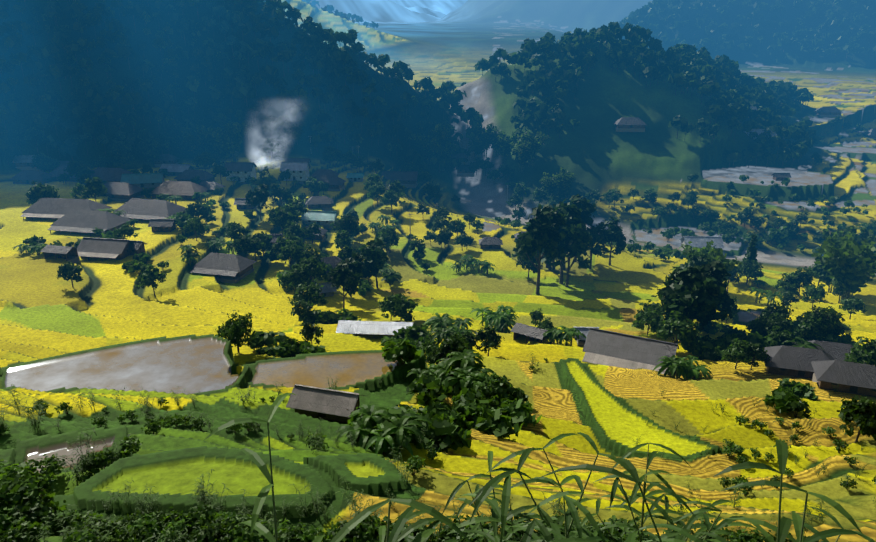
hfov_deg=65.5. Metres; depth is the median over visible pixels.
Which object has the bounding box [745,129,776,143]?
house
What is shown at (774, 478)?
shrub
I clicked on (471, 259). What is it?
banana tree
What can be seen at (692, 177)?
broad tree
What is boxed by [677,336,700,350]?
shrub
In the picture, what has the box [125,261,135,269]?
shrub
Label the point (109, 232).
shrub
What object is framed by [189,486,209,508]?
plant
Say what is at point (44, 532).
plant
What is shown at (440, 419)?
shrub
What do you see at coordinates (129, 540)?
shrub
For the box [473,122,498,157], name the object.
bamboo tree
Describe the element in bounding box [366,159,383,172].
broad tree
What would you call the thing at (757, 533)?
shrub
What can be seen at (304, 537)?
shrub
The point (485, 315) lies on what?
banana tree
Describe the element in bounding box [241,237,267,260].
broad tree
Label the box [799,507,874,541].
cane
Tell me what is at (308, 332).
broad tree
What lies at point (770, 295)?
banana tree
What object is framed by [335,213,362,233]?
broad tree
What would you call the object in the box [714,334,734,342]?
shrub
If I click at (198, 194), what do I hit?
shrub
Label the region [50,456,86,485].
bund shrub
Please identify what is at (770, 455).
shrub
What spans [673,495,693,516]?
plant
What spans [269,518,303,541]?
shrub
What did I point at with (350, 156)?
broad tree
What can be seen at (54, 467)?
shrub
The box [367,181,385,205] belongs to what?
broad tree
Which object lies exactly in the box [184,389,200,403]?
bund shrub
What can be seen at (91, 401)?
bund shrub
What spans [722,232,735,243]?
shrub
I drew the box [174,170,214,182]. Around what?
house
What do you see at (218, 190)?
broad tree
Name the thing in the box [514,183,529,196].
broad tree
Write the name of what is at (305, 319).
shrub
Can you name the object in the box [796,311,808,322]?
broad tree
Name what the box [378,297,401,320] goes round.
broad tree
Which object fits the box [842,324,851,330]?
shrub
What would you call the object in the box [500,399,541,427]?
shrub
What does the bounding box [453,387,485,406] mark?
shrub
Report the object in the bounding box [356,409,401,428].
shrub
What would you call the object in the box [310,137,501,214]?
power line wires
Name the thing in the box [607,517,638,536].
shrub
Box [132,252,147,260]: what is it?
shrub
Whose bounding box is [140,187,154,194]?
shrub
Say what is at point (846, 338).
shrub
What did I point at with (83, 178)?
broad tree
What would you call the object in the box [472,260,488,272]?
banana tree
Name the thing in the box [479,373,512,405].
broad tree
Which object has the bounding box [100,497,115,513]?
plant
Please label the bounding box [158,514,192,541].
shrub
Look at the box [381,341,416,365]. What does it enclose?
shrub
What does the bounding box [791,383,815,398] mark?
shrub
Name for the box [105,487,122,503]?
plant
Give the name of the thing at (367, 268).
dark tree
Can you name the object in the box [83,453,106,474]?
bund shrub
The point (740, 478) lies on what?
shrub
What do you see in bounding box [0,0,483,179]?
forest ridge
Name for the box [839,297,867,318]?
broad tree
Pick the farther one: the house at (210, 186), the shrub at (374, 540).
the house at (210, 186)
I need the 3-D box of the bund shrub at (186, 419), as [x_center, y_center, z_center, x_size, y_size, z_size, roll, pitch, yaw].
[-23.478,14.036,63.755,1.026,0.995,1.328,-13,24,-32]
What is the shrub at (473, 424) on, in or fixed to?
on the terrain
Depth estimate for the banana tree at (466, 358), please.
113.47 m
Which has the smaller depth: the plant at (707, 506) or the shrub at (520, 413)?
the plant at (707, 506)
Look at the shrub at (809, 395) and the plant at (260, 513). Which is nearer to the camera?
the plant at (260, 513)
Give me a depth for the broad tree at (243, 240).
198.78 m
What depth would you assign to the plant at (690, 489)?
73.98 m
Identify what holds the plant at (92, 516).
on the terrain
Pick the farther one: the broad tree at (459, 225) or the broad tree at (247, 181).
the broad tree at (247, 181)
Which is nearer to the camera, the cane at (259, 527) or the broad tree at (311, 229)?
the cane at (259, 527)
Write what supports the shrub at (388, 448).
on the terrain
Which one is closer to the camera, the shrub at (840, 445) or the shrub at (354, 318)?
the shrub at (840, 445)
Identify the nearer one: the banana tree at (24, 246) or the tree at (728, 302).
the tree at (728, 302)
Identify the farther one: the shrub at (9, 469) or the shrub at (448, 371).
the shrub at (448, 371)
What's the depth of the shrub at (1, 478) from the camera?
29.76 m
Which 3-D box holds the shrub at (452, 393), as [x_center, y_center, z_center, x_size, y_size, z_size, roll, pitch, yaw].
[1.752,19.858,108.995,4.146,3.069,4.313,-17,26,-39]
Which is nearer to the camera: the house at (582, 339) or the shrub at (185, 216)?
the house at (582, 339)
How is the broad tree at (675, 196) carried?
on the terrain
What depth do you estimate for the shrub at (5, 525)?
26.66 m
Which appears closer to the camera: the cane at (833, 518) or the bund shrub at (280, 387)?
the cane at (833, 518)
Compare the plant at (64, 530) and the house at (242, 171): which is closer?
the plant at (64, 530)
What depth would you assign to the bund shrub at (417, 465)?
38.76 m
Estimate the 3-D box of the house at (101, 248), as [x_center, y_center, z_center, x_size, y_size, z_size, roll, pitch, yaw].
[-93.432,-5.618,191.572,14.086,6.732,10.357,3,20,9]
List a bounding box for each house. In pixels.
[9,170,52,184]
[12,155,43,170]
[20,198,111,220]
[40,245,79,262]
[48,209,130,236]
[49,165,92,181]
[54,161,68,169]
[77,237,133,260]
[91,167,133,181]
[99,182,143,201]
[113,198,186,221]
[120,173,165,188]
[127,240,146,254]
[148,219,176,231]
[149,181,208,199]
[152,154,178,166]
[160,164,194,175]
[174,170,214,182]
[190,252,255,282]
[198,181,225,193]
[224,162,256,183]
[234,198,256,209]
[260,234,282,244]
[279,162,310,183]
[284,158,311,168]
[286,384,363,423]
[300,226,327,241]
[301,210,339,229]
[306,196,332,210]
[309,169,338,177]
[312,282,336,297]
[315,175,345,190]
[321,256,342,273]
[336,320,413,337]
[346,173,364,181]
[381,171,417,187]
[451,150,468,164]
[456,164,474,176]
[478,237,502,248]
[510,322,547,343]
[514,231,526,241]
[574,327,598,345]
[582,328,678,373]
[614,117,645,131]
[680,236,724,252]
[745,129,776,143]
[763,345,833,378]
[772,173,791,180]
[795,340,865,363]
[811,360,875,396]
[813,106,841,117]
[862,129,875,138]
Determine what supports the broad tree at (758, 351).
on the terrain
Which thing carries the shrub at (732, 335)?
on the terrain
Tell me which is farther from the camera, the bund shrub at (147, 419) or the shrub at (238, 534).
the bund shrub at (147, 419)
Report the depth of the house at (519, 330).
144.63 m
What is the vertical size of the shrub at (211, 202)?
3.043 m
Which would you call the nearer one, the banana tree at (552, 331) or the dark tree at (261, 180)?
the banana tree at (552, 331)
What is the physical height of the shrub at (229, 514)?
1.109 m
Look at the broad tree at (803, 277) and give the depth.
206.81 m
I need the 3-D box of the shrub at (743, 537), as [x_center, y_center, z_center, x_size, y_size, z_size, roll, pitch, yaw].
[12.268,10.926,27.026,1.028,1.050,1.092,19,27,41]
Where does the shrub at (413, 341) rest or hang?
on the terrain
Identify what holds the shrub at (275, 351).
on the terrain
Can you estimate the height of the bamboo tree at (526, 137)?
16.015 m
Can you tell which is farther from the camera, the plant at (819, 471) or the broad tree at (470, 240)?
the broad tree at (470, 240)
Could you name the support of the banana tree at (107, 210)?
on the terrain
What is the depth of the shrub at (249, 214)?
235.27 m
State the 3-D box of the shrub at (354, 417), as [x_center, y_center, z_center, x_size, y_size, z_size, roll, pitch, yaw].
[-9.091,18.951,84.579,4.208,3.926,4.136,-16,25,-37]
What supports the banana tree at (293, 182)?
on the terrain
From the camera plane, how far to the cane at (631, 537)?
9.09 m
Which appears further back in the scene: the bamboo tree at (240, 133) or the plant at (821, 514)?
the bamboo tree at (240, 133)
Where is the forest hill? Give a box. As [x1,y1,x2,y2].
[441,22,820,167]
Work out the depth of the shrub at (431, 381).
104.97 m
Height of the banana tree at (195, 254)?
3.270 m
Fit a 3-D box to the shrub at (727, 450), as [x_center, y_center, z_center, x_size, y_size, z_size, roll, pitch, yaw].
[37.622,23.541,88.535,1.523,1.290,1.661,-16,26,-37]
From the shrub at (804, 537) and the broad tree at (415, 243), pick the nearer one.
the shrub at (804, 537)
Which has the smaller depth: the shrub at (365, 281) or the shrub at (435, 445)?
the shrub at (435, 445)
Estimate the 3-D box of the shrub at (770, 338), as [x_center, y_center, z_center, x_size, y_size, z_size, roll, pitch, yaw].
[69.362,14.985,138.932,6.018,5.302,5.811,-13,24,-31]
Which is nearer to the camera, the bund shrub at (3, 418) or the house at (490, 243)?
the bund shrub at (3, 418)
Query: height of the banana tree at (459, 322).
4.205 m
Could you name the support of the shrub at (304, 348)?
on the terrain
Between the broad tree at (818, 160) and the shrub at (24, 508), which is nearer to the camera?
the shrub at (24, 508)
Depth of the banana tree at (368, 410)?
78.85 m
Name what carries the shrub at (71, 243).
on the terrain
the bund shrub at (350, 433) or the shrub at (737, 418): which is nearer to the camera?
the bund shrub at (350, 433)
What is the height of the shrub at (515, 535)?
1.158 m
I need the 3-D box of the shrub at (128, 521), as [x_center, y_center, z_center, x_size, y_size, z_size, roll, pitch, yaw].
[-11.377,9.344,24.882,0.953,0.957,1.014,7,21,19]
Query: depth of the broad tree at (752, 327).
148.79 m
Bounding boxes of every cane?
[203,393,294,541]
[312,518,551,541]
[330,499,470,541]
[379,474,543,541]
[394,511,541,541]
[412,522,596,541]
[439,473,584,541]
[457,432,644,540]
[467,492,520,540]
[468,448,563,539]
[486,433,720,541]
[509,495,611,541]
[532,532,728,541]
[537,440,790,541]
[540,498,691,540]
[574,470,739,541]
[587,443,774,541]
[624,518,701,540]
[625,532,634,541]
[643,493,698,537]
[721,480,867,541]
[791,520,828,541]
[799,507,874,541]
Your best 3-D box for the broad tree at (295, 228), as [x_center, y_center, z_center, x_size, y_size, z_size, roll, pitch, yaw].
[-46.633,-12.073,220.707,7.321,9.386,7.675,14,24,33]
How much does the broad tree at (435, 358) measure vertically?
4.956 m
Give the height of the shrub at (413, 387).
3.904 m
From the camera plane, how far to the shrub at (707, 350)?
134.37 m
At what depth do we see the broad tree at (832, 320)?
146.12 m
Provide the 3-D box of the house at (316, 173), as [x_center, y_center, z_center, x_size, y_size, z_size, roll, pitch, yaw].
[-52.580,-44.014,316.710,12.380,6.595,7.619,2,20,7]
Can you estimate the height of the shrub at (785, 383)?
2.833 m
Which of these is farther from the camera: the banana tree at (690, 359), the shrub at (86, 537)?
the banana tree at (690, 359)
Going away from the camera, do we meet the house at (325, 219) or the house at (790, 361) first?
the house at (790, 361)
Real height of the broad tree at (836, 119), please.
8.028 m
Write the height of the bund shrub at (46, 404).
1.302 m
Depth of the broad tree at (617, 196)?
328.03 m
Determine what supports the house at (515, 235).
on the terrain
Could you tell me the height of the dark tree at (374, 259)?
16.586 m
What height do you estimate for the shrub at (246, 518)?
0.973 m
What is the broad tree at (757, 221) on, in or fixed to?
on the terrain
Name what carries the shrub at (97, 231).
on the terrain
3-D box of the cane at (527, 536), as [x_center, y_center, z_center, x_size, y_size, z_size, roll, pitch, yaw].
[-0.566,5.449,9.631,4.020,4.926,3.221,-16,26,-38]
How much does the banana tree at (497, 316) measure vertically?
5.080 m
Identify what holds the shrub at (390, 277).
on the terrain
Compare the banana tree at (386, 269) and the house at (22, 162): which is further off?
the house at (22, 162)
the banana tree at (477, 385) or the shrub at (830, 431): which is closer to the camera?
the shrub at (830, 431)
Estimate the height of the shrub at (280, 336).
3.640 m
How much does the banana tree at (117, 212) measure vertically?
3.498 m
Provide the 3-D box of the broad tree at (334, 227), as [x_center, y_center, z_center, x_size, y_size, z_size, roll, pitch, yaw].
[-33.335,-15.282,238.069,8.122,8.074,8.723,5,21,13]
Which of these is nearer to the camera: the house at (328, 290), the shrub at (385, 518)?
the shrub at (385, 518)
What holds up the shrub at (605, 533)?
on the terrain
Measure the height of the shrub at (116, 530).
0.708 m
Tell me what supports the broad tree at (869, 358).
on the terrain
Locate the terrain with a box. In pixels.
[0,0,875,541]
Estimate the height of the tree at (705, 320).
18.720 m
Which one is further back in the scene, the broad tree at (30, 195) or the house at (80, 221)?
the broad tree at (30, 195)
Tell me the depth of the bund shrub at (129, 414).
67.95 m
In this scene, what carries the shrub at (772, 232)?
on the terrain
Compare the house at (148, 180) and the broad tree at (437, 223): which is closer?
the broad tree at (437, 223)
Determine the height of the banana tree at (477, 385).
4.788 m
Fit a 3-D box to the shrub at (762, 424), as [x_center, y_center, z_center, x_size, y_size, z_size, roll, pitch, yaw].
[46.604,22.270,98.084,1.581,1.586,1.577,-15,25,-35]
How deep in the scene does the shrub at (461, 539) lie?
23.80 m
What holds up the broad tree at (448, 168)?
on the forest ridge at (241, 89)
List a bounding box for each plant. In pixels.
[16,509,54,541]
[52,504,78,541]
[80,510,116,541]
[81,500,105,528]
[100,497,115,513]
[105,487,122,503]
[113,514,142,541]
[114,479,133,507]
[126,484,151,508]
[132,489,157,513]
[138,486,165,513]
[144,513,190,541]
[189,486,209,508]
[190,480,212,507]
[191,469,214,497]
[192,480,216,502]
[193,485,217,510]
[198,517,227,536]
[199,483,232,515]
[232,489,252,514]
[240,510,281,527]
[241,502,267,518]
[280,496,295,516]
[282,516,305,541]
[288,480,320,515]
[303,484,329,517]
[312,486,328,506]
[316,494,335,519]
[331,504,362,523]
[333,474,363,508]
[348,498,369,514]
[366,494,383,516]
[385,488,399,507]
[412,499,425,520]
[420,525,447,541]
[450,498,462,515]
[478,503,508,531]
[542,491,565,515]
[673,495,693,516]
[685,480,696,495]
[694,493,714,513]
[725,480,743,506]
[802,500,823,516]
[804,515,816,533]
[809,499,829,522]
[814,465,825,476]
[820,463,830,473]
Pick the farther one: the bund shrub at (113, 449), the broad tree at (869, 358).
the broad tree at (869, 358)
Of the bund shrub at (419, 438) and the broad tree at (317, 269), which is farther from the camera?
the broad tree at (317, 269)
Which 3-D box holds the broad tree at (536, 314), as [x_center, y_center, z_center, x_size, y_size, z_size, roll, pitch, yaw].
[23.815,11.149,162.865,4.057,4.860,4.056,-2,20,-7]
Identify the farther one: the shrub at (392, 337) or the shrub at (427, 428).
the shrub at (392, 337)
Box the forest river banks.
[495,175,867,259]
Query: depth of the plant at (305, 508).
28.94 m
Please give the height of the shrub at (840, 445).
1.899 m
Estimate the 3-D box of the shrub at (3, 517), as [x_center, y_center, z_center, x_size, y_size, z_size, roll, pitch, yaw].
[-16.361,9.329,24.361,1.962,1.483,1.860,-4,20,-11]
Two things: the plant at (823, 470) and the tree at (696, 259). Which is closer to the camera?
the plant at (823, 470)
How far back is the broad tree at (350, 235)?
235.90 m
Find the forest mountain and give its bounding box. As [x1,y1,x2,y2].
[619,0,875,60]
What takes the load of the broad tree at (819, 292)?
on the terrain
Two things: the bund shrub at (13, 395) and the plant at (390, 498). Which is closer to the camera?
the plant at (390, 498)
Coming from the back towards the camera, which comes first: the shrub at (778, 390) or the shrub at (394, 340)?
the shrub at (394, 340)
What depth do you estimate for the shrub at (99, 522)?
24.48 m
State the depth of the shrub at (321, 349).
121.73 m
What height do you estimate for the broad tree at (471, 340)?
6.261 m
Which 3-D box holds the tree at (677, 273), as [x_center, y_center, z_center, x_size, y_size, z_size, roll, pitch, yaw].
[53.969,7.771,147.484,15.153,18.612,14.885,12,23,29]
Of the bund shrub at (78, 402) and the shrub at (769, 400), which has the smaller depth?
the bund shrub at (78, 402)
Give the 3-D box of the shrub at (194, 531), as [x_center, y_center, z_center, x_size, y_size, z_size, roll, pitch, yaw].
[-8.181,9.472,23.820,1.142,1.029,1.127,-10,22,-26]
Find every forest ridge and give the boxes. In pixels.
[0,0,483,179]
[302,0,378,27]
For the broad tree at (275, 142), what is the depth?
328.49 m
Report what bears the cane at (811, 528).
on the terrain
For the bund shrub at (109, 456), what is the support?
on the terrain
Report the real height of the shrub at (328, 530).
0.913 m
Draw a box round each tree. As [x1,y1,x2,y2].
[13,244,33,253]
[25,184,46,204]
[27,243,47,254]
[29,181,51,198]
[32,152,52,171]
[37,185,59,200]
[57,174,67,182]
[57,261,82,286]
[59,173,70,183]
[63,160,85,181]
[69,165,94,178]
[69,183,84,197]
[77,173,92,184]
[79,177,107,201]
[97,208,115,212]
[112,210,126,215]
[112,223,138,239]
[135,264,166,296]
[140,164,153,172]
[164,215,177,225]
[166,195,182,203]
[176,244,198,256]
[181,254,197,264]
[183,217,205,240]
[184,252,203,262]
[185,201,207,217]
[192,152,215,170]
[199,149,216,168]
[200,192,210,200]
[201,240,222,252]
[203,237,220,247]
[211,163,230,183]
[212,185,223,198]
[215,310,256,352]
[216,239,225,249]
[218,241,237,253]
[219,122,251,161]
[224,221,250,240]
[230,235,258,257]
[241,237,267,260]
[245,175,254,186]
[245,183,269,219]
[248,182,258,190]
[250,166,272,190]
[253,231,273,253]
[259,138,280,160]
[264,138,278,157]
[265,205,296,233]
[269,173,279,198]
[270,183,296,205]
[271,236,295,263]
[277,239,300,268]
[278,267,310,292]
[279,169,291,183]
[279,239,304,264]
[280,138,293,152]
[280,204,303,222]
[282,219,305,238]
[284,232,304,260]
[287,198,307,222]
[288,281,328,305]
[289,257,330,285]
[291,180,300,187]
[291,300,313,317]
[295,244,324,264]
[298,193,307,203]
[299,322,323,345]
[303,176,312,188]
[303,178,318,193]
[304,222,320,242]
[310,179,327,195]
[320,182,329,194]
[322,258,362,308]
[330,218,341,230]
[330,252,364,296]
[334,230,352,249]
[334,418,375,450]
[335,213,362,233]
[336,153,350,168]
[337,245,358,259]
[340,229,356,237]
[342,150,359,169]
[343,209,358,217]
[344,404,392,447]
[350,155,366,171]
[359,237,388,287]
[361,262,378,280]
[363,174,382,189]
[365,423,415,458]
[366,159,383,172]
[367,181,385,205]
[368,222,381,230]
[368,415,425,449]
[374,226,389,239]
[374,232,393,250]
[376,215,392,224]
[376,224,391,231]
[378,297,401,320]
[379,190,405,212]
[379,267,395,273]
[382,292,418,321]
[382,406,432,441]
[383,263,393,269]
[385,228,399,252]
[387,180,406,193]
[388,219,399,225]
[406,368,436,394]
[408,236,426,253]
[416,203,429,214]
[420,183,436,195]
[421,340,441,356]
[423,231,436,244]
[423,313,455,330]
[425,344,447,364]
[425,364,444,376]
[426,317,453,333]
[427,326,456,344]
[427,347,448,364]
[428,190,442,201]
[431,122,456,146]
[432,215,450,231]
[432,362,458,378]
[434,207,451,220]
[435,226,453,246]
[436,234,447,248]
[438,332,472,358]
[442,349,484,369]
[442,366,488,392]
[444,165,454,176]
[447,219,465,236]
[451,194,460,203]
[451,260,465,272]
[452,318,473,328]
[454,233,469,250]
[454,326,474,336]
[455,371,494,394]
[457,363,495,374]
[458,261,470,269]
[460,256,477,268]
[460,331,482,349]
[461,236,473,246]
[463,212,475,228]
[468,134,490,159]
[469,158,482,174]
[470,307,493,326]
[471,220,483,233]
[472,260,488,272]
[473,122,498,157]
[474,325,504,355]
[475,260,495,273]
[479,157,493,175]
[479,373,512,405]
[486,129,508,155]
[486,311,512,329]
[487,169,502,179]
[489,316,515,332]
[490,319,512,332]
[494,132,518,163]
[497,305,518,320]
[506,193,523,208]
[510,142,530,171]
[511,248,516,257]
[512,205,526,218]
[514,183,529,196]
[515,204,567,294]
[516,136,541,166]
[516,255,538,277]
[517,133,541,164]
[521,131,549,160]
[529,308,544,322]
[532,185,547,200]
[532,189,546,202]
[533,317,553,328]
[534,201,561,270]
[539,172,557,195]
[541,199,585,283]
[543,327,562,344]
[544,209,592,286]
[544,334,574,344]
[545,200,558,207]
[546,191,562,202]
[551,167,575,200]
[554,325,586,346]
[556,188,572,197]
[569,194,596,261]
[581,197,597,214]
[585,223,609,268]
[586,189,603,201]
[596,217,626,264]
[600,189,614,204]
[608,188,623,208]
[625,204,634,211]
[628,188,639,198]
[631,299,672,329]
[632,309,662,336]
[641,193,656,205]
[643,188,657,203]
[651,206,667,221]
[651,263,723,321]
[653,355,690,378]
[656,310,700,350]
[658,276,727,328]
[665,202,678,213]
[667,192,681,201]
[672,357,692,379]
[674,266,719,330]
[678,240,723,261]
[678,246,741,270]
[680,253,710,269]
[681,194,696,207]
[683,355,701,364]
[685,190,698,198]
[685,364,712,379]
[687,173,698,181]
[687,206,699,218]
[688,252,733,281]
[699,260,731,323]
[700,264,735,320]
[701,208,710,218]
[709,210,720,218]
[710,211,718,221]
[711,219,728,229]
[720,297,739,323]
[721,338,753,368]
[727,271,740,290]
[734,208,755,226]
[734,258,763,284]
[738,234,757,280]
[744,342,769,369]
[746,314,775,334]
[747,287,768,302]
[748,216,765,230]
[752,280,767,287]
[756,202,765,211]
[756,316,783,336]
[757,301,793,329]
[759,290,782,304]
[764,223,775,229]
[764,312,794,335]
[766,326,794,345]
[773,217,786,227]
[773,272,801,297]
[781,291,799,306]
[782,337,823,349]
[783,221,800,233]
[788,266,816,295]
[794,315,827,338]
[795,212,808,226]
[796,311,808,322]
[799,305,846,334]
[801,283,827,308]
[805,262,831,285]
[810,154,820,159]
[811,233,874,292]
[812,234,825,246]
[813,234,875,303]
[814,158,823,164]
[816,225,859,245]
[828,119,835,129]
[831,225,875,244]
[832,116,841,122]
[832,287,854,298]
[837,399,875,441]
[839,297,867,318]
[839,395,875,442]
[843,121,852,128]
[843,336,875,365]
[855,124,864,132]
[857,339,875,363]
[859,220,875,234]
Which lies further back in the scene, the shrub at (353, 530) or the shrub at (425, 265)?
the shrub at (425, 265)
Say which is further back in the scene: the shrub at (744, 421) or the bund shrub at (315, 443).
the shrub at (744, 421)
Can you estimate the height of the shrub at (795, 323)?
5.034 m
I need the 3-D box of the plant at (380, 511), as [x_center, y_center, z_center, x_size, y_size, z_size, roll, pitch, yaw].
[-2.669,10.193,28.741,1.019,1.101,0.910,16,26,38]
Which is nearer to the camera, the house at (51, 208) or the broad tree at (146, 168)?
the house at (51, 208)
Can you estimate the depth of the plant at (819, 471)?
80.62 m
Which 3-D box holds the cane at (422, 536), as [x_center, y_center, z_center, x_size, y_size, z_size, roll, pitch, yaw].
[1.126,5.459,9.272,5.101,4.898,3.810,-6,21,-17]
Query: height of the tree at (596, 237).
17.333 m
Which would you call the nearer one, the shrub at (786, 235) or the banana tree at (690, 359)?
the banana tree at (690, 359)
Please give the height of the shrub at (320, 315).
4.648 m
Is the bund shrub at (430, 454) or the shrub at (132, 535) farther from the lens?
the bund shrub at (430, 454)
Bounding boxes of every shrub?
[0,397,13,429]
[0,402,11,429]
[0,425,9,434]
[0,458,22,471]
[0,461,41,491]
[0,468,11,480]
[0,475,38,518]
[0,480,24,520]
[0,501,50,539]
[0,507,12,531]
[0,528,23,541]
[1,384,22,413]
[1,464,47,497]
[6,489,55,527]
[7,517,49,541]
[10,500,67,525]
[15,502,57,527]
[16,395,39,432]
[16,401,45,427]
[16,524,36,541]
[18,397,49,431]
[19,459,35,472]
[23,477,45,501]
[26,527,47,541]
[27,399,42,412]
[27,454,65,475]
[29,235,42,243]
[29,506,53,529]
[36,402,50,413]
[37,472,57,497]
[49,414,62,430]
[50,240,62,245]
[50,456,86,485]
[52,426,96,482]
[53,508,78,531]
[54,402,72,413]
[54,508,93,535]
[62,452,91,478]
[62,526,96,541]
[63,527,91,541]
[65,241,73,246]
[66,428,96,472]
[69,389,85,410]
[72,512,102,528]
[76,473,92,482]
[76,520,92,536]
[78,387,96,410]
[81,515,116,541]
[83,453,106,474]
[85,438,100,474]
[89,448,118,468]
[91,416,107,425]
[92,227,104,237]
[94,412,107,425]
[97,436,123,464]
[101,230,113,236]
[101,523,122,537]
[104,233,116,238]
[110,387,126,409]
[110,512,141,530]
[114,527,129,541]
[117,522,138,541]
[119,409,137,420]
[119,434,142,457]
[124,535,147,541]
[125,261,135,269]
[126,219,137,227]
[126,512,167,539]
[127,509,145,523]
[127,530,141,541]
[128,263,148,274]
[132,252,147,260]
[134,523,158,541]
[135,385,157,404]
[136,392,152,416]
[136,397,154,415]
[139,254,152,263]
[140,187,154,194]
[141,418,165,434]
[145,413,155,422]
[150,506,180,537]
[156,168,167,175]
[156,193,169,199]
[156,396,169,406]
[157,260,168,269]
[157,416,170,420]
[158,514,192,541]
[160,419,172,427]
[162,510,182,525]
[166,529,190,541]
[168,414,183,425]
[170,388,185,404]
[173,414,185,424]
[174,219,187,227]
[175,501,221,534]
[176,213,192,220]
[176,234,187,245]
[180,529,194,541]
[181,415,191,425]
[183,402,203,426]
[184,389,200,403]
[188,516,227,541]
[190,176,200,183]
[191,417,207,430]
[192,192,204,199]
[192,525,220,541]
[195,212,215,223]
[197,225,209,235]
[204,413,214,430]
[205,199,216,205]
[206,204,215,213]
[207,519,238,541]
[211,230,219,235]
[211,510,238,532]
[217,227,226,233]
[219,201,229,207]
[223,523,261,541]
[227,423,243,432]
[231,387,247,404]
[232,514,258,528]
[233,526,252,541]
[241,422,256,430]
[242,334,265,350]
[243,210,256,220]
[248,331,273,345]
[255,344,274,355]
[257,518,273,541]
[258,346,278,355]
[259,251,279,262]
[264,331,286,341]
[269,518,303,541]
[272,526,299,541]
[273,381,287,395]
[273,419,281,436]
[275,342,288,356]
[276,270,287,280]
[278,523,307,541]
[279,337,295,347]
[281,345,297,355]
[282,349,297,357]
[291,339,309,353]
[292,525,331,541]
[294,420,303,437]
[295,421,309,438]
[297,341,311,353]
[300,310,317,324]
[300,345,318,353]
[303,345,325,353]
[304,418,324,453]
[305,430,326,449]
[312,308,330,323]
[313,311,332,323]
[314,312,338,323]
[317,433,327,449]
[318,252,329,257]
[320,262,332,270]
[324,521,356,541]
[324,523,350,541]
[324,528,347,541]
[327,425,343,445]
[333,308,353,321]
[339,312,360,320]
[344,424,358,448]
[346,514,376,541]
[347,425,368,448]
[348,411,364,425]
[355,517,378,541]
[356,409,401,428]
[358,223,367,233]
[358,283,373,295]
[361,279,371,285]
[362,513,385,539]
[363,521,386,540]
[365,538,385,541]
[368,420,415,456]
[373,516,406,541]
[379,336,401,346]
[381,271,402,284]
[381,335,397,343]
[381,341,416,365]
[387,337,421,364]
[389,426,411,446]
[389,435,407,466]
[393,324,419,339]
[394,453,421,482]
[396,404,422,421]
[402,336,416,347]
[403,519,432,540]
[404,455,426,474]
[405,382,429,395]
[407,233,414,238]
[409,325,429,339]
[409,420,431,442]
[412,248,425,259]
[412,406,426,413]
[413,430,441,451]
[415,372,451,393]
[415,426,427,444]
[416,336,437,351]
[416,384,444,406]
[419,260,430,270]
[424,394,452,418]
[425,448,437,459]
[426,411,465,426]
[428,411,471,449]
[429,425,463,452]
[429,535,439,541]
[432,435,448,451]
[434,527,459,541]
[436,514,474,541]
[439,364,467,388]
[442,379,461,396]
[442,406,460,417]
[444,389,459,395]
[445,402,473,422]
[451,532,473,541]
[452,411,471,438]
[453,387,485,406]
[456,408,478,421]
[458,400,488,420]
[460,516,477,541]
[462,513,492,539]
[466,410,479,430]
[472,535,503,541]
[475,408,522,438]
[478,405,501,416]
[483,395,508,414]
[499,518,522,540]
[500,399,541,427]
[501,398,531,411]
[506,385,524,401]
[508,515,530,537]
[521,393,528,401]
[583,523,621,541]
[585,531,613,541]
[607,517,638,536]
[623,528,647,540]
[642,228,652,233]
[660,229,677,241]
[667,227,680,234]
[677,228,694,236]
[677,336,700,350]
[686,339,704,355]
[692,518,723,541]
[695,321,719,334]
[697,341,725,360]
[698,222,710,231]
[701,334,716,347]
[714,227,728,235]
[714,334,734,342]
[715,335,733,349]
[717,322,736,332]
[718,476,732,486]
[719,333,740,348]
[720,330,745,337]
[721,527,740,540]
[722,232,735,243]
[722,446,733,455]
[723,439,734,451]
[724,228,738,236]
[724,529,754,541]
[726,327,746,333]
[731,475,749,489]
[732,444,744,456]
[733,333,752,341]
[734,416,742,423]
[735,455,749,462]
[737,533,760,541]
[738,480,753,495]
[739,415,750,423]
[743,232,752,242]
[744,528,768,541]
[748,331,771,346]
[749,447,761,458]
[750,419,759,428]
[755,235,766,247]
[755,421,767,429]
[759,530,775,540]
[761,234,772,243]
[762,228,779,239]
[763,394,782,407]
[763,452,774,461]
[764,333,790,346]
[764,429,773,436]
[770,475,783,487]
[771,387,789,399]
[774,391,802,412]
[775,235,789,243]
[775,417,783,424]
[777,378,799,390]
[778,224,794,235]
[779,233,790,238]
[784,468,793,477]
[786,395,814,417]
[787,383,818,400]
[788,228,799,234]
[789,319,800,331]
[789,434,802,443]
[790,421,804,430]
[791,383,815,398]
[796,536,823,541]
[804,332,839,342]
[805,337,820,340]
[821,426,836,437]
[827,330,853,342]
[833,439,849,452]
[840,474,857,488]
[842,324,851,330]
[843,456,857,465]
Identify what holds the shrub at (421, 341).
on the terrain
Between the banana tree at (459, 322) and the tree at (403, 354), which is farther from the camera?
the banana tree at (459, 322)
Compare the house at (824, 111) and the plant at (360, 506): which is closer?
the plant at (360, 506)
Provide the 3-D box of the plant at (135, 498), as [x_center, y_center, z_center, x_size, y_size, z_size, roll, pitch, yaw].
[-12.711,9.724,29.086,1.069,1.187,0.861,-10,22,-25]
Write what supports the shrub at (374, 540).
on the terrain
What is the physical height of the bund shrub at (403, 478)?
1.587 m
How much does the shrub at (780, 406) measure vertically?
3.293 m
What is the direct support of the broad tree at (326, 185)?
on the terrain
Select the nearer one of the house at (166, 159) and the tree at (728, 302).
the tree at (728, 302)
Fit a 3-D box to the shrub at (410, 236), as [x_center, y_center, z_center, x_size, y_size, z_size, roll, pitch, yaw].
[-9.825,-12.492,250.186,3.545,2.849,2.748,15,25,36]
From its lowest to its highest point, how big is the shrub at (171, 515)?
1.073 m
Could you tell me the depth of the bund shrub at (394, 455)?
35.81 m
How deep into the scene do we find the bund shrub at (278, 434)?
69.44 m
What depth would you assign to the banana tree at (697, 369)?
123.99 m
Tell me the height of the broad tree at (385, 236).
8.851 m
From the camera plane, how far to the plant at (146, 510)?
29.10 m
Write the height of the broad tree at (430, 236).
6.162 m

